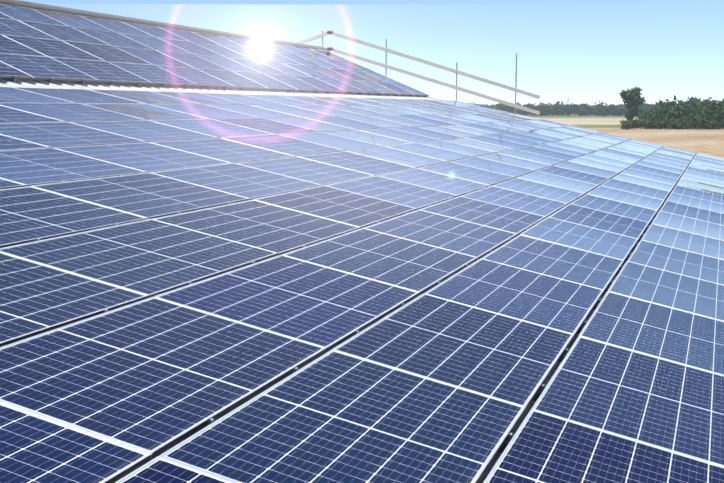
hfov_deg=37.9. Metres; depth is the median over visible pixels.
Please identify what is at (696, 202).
solar panel
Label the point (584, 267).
solar panel
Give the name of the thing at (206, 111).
solar panel
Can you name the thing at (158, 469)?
solar panel
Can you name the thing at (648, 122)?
bush
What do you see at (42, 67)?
solar panel
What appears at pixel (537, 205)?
solar panel
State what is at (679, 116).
tree wood
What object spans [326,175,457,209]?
solar panel
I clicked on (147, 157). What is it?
solar panel
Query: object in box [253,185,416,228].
solar panel
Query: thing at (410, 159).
solar panel
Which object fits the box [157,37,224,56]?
solar panel
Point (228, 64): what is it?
solar panel
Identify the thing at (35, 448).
solar panel
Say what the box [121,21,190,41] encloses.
solar panel
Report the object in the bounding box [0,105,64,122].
solar panel
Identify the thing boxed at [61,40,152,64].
solar panel
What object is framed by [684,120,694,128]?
bush
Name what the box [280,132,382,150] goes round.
solar panel
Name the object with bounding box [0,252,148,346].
solar panel
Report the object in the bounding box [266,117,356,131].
solar panel
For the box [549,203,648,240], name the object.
solar panel
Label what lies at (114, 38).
solar panel
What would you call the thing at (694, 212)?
solar panel
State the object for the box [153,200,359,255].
solar panel
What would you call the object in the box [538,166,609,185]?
solar panel
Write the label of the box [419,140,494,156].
solar panel
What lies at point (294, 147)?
solar panel
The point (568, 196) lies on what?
solar panel
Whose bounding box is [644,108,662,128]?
tree wood
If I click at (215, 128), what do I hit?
solar panel
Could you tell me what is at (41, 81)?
roof edge
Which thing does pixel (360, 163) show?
solar panel
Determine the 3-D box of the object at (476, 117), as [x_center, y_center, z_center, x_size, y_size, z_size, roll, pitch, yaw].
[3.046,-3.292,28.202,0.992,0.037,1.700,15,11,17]
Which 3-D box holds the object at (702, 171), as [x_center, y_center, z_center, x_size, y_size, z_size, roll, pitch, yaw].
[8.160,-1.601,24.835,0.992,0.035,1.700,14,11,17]
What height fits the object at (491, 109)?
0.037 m
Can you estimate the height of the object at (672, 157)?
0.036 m
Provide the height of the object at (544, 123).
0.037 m
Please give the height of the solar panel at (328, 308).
0.036 m
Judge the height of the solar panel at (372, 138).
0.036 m
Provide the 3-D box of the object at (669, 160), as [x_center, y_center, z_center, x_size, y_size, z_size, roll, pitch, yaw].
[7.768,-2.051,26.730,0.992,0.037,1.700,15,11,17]
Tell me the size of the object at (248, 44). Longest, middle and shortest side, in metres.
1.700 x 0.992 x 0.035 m
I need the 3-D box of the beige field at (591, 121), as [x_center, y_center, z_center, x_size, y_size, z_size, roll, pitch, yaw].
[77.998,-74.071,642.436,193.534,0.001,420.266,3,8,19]
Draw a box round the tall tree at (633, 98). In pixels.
[619,86,644,119]
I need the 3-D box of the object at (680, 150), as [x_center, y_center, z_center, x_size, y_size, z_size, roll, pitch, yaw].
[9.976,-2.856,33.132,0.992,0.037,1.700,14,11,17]
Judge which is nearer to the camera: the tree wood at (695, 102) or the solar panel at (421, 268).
the solar panel at (421, 268)
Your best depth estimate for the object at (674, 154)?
29.92 m
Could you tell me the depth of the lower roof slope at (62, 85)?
17.51 m
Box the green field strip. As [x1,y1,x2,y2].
[571,125,670,127]
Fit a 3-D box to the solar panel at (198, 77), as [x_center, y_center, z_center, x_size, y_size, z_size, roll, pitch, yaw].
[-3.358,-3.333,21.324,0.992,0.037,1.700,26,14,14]
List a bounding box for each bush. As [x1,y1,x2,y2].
[621,119,632,129]
[630,119,639,128]
[638,120,644,128]
[639,118,654,127]
[652,118,659,128]
[657,120,665,128]
[661,119,675,127]
[672,119,684,128]
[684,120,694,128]
[690,116,703,128]
[694,118,705,127]
[704,117,718,128]
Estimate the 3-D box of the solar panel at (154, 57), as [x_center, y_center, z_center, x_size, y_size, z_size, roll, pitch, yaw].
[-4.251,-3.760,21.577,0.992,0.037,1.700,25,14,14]
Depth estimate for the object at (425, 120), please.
23.40 m
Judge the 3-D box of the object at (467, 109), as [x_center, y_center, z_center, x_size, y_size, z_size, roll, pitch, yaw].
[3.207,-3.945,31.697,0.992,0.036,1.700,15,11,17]
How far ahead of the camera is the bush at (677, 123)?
376.81 m
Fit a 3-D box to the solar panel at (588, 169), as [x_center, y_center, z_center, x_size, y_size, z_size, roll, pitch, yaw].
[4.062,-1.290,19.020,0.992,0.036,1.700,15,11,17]
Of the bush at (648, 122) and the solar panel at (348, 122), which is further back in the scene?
the bush at (648, 122)
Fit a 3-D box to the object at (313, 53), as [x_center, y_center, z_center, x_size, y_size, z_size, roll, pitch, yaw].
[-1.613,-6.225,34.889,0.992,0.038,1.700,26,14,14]
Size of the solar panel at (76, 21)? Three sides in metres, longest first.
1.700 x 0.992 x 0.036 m
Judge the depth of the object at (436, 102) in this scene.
31.98 m
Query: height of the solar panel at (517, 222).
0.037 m
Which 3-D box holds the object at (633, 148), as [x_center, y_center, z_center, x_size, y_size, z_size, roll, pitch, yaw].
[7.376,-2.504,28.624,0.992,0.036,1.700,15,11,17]
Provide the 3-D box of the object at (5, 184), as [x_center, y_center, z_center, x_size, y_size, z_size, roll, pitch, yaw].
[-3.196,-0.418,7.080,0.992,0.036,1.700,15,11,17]
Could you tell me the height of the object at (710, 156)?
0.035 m
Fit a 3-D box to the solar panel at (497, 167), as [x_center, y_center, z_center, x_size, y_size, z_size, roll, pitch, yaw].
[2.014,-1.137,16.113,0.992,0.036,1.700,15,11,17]
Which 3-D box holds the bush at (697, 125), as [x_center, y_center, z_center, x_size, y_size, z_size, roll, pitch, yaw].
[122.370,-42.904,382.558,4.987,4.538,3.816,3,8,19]
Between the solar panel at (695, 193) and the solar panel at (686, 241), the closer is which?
the solar panel at (686, 241)
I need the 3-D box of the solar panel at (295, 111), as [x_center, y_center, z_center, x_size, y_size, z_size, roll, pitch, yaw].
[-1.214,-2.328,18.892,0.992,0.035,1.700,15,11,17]
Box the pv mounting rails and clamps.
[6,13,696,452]
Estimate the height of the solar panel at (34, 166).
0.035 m
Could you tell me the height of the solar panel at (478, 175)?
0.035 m
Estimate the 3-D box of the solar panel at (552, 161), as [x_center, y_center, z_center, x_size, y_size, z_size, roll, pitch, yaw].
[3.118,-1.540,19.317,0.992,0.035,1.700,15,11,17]
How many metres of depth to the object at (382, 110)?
23.68 m
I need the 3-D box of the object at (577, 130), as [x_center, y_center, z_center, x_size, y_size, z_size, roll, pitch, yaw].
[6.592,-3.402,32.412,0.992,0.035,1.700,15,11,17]
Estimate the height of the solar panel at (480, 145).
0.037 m
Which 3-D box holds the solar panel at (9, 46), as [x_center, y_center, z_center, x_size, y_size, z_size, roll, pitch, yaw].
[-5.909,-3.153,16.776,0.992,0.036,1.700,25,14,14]
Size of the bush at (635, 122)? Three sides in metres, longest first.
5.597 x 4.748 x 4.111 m
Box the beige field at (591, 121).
[538,118,633,124]
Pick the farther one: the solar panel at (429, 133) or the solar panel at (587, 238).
the solar panel at (429, 133)
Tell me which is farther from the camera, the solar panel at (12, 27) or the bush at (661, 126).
the bush at (661, 126)
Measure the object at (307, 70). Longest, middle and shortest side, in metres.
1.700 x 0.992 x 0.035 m
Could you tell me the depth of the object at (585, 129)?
34.03 m
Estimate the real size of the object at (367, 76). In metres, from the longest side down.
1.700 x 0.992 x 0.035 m
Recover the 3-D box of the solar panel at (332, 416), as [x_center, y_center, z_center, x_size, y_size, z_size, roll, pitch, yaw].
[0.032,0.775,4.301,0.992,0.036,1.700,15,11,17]
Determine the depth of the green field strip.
430.39 m
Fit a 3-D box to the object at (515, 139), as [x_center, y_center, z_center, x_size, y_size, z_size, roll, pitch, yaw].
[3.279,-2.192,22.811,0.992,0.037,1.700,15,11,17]
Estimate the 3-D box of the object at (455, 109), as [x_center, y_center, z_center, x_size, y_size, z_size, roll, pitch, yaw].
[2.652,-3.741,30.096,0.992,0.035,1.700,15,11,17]
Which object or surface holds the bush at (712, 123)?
on the stubble field at (706, 141)
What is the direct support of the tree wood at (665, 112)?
on the stubble field at (706, 141)
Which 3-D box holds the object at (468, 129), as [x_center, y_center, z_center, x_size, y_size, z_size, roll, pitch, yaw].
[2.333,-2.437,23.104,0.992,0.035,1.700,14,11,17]
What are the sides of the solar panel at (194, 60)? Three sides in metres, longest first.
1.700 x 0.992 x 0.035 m
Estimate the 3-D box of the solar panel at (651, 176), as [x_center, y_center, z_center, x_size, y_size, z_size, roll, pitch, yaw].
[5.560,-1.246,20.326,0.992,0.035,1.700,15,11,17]
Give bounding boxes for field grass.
[526,113,637,117]
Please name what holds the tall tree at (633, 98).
on the ground
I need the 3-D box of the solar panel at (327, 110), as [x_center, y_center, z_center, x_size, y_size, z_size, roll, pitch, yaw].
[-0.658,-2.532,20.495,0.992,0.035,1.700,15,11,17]
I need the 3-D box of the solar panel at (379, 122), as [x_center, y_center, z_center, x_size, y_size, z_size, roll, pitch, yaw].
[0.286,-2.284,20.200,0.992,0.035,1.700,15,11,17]
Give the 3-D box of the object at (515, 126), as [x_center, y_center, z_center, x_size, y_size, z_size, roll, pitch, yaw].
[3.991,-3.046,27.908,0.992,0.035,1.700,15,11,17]
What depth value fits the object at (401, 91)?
34.10 m
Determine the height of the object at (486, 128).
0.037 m
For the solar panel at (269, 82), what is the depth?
24.48 m
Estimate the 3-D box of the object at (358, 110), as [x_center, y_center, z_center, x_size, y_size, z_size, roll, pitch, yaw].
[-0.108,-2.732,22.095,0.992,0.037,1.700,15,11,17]
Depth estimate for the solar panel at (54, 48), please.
18.32 m
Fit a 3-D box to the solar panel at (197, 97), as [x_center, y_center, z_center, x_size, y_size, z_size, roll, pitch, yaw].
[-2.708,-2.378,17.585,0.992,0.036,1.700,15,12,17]
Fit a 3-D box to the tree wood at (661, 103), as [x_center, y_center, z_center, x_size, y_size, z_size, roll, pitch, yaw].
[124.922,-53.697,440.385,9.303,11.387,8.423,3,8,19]
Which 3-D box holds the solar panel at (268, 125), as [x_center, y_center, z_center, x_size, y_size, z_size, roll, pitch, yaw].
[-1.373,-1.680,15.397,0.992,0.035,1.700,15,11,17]
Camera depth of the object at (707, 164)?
28.07 m
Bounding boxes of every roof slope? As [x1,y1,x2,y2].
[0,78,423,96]
[0,81,682,482]
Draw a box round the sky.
[21,0,723,105]
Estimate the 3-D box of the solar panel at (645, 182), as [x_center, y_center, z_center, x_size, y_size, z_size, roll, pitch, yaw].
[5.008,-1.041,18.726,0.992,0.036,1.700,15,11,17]
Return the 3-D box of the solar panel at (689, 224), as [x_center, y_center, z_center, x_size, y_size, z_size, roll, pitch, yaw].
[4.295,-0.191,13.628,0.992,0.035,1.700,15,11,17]
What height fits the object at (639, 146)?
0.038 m
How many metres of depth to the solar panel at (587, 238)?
10.62 m
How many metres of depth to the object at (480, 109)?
33.34 m
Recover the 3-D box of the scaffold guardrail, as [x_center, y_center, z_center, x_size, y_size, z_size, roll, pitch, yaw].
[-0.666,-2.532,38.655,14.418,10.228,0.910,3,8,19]
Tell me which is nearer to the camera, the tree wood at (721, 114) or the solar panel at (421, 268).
the solar panel at (421, 268)
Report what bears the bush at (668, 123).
on the stubble field at (706, 141)
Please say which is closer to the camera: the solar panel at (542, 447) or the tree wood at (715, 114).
the solar panel at (542, 447)
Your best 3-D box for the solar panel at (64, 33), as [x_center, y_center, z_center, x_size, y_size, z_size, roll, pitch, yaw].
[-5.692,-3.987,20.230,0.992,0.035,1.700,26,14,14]
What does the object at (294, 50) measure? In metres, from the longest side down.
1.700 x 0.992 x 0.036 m
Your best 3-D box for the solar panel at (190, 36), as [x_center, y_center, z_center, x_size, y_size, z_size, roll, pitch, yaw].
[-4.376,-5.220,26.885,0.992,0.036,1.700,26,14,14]
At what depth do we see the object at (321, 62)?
33.02 m
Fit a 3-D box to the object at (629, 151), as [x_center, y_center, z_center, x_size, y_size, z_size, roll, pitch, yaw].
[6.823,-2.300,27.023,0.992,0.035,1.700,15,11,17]
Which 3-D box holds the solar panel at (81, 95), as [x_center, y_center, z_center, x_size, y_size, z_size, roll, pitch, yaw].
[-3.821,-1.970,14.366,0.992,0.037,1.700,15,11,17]
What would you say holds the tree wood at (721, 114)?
on the stubble field at (706, 141)
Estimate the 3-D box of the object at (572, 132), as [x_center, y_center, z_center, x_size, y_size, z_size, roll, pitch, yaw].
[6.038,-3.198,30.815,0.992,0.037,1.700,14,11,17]
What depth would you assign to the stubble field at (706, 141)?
273.60 m
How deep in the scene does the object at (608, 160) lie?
22.23 m
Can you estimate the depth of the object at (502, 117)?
31.41 m
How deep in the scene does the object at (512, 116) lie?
33.05 m
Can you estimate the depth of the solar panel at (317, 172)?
11.54 m
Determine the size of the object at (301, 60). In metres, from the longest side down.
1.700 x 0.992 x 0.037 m
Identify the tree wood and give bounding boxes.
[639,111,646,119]
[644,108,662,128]
[653,100,665,109]
[654,106,670,120]
[663,99,674,107]
[670,105,684,118]
[676,105,691,119]
[681,107,703,128]
[682,96,699,107]
[684,103,692,118]
[695,99,714,108]
[701,104,720,120]
[711,105,723,128]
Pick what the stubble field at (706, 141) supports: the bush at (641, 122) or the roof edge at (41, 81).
the bush at (641, 122)
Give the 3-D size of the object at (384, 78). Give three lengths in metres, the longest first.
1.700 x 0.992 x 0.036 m
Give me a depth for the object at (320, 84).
27.70 m
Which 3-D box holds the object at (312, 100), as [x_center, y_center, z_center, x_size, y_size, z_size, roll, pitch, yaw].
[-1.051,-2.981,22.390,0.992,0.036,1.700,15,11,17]
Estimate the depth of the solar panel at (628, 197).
15.46 m
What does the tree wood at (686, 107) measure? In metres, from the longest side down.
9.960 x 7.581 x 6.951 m
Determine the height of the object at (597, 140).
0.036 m
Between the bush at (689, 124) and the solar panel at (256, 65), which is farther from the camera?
the bush at (689, 124)
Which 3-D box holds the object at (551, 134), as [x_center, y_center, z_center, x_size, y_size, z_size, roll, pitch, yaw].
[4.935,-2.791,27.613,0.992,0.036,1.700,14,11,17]
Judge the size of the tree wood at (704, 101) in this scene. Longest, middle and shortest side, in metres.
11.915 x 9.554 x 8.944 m
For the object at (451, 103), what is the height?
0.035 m
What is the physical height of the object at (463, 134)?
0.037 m
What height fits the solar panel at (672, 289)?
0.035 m
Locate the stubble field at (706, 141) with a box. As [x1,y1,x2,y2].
[586,128,723,157]
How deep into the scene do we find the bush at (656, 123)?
383.55 m
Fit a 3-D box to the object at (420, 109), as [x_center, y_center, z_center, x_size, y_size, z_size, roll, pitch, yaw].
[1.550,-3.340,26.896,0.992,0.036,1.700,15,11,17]
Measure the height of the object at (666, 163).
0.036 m
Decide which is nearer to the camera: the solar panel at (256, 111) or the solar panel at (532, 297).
the solar panel at (532, 297)
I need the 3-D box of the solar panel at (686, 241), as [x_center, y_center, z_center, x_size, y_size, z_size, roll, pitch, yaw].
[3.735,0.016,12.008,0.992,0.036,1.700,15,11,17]
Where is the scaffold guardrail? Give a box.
[296,30,539,114]
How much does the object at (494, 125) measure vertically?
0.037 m
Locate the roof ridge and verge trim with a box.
[0,0,439,99]
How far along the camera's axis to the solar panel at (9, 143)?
9.48 m
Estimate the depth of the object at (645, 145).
31.86 m
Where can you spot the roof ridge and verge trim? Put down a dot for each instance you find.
(38, 6)
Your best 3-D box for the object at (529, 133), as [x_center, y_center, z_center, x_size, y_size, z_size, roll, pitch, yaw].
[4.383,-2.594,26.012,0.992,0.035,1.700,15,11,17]
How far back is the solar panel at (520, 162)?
17.70 m
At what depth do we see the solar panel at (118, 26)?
23.67 m
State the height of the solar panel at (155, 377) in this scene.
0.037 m
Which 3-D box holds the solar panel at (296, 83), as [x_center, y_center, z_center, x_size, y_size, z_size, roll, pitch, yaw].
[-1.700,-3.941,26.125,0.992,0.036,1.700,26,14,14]
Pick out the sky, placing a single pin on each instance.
(578, 52)
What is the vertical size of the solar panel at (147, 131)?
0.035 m
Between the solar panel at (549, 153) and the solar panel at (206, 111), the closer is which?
the solar panel at (206, 111)
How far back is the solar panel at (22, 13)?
20.56 m

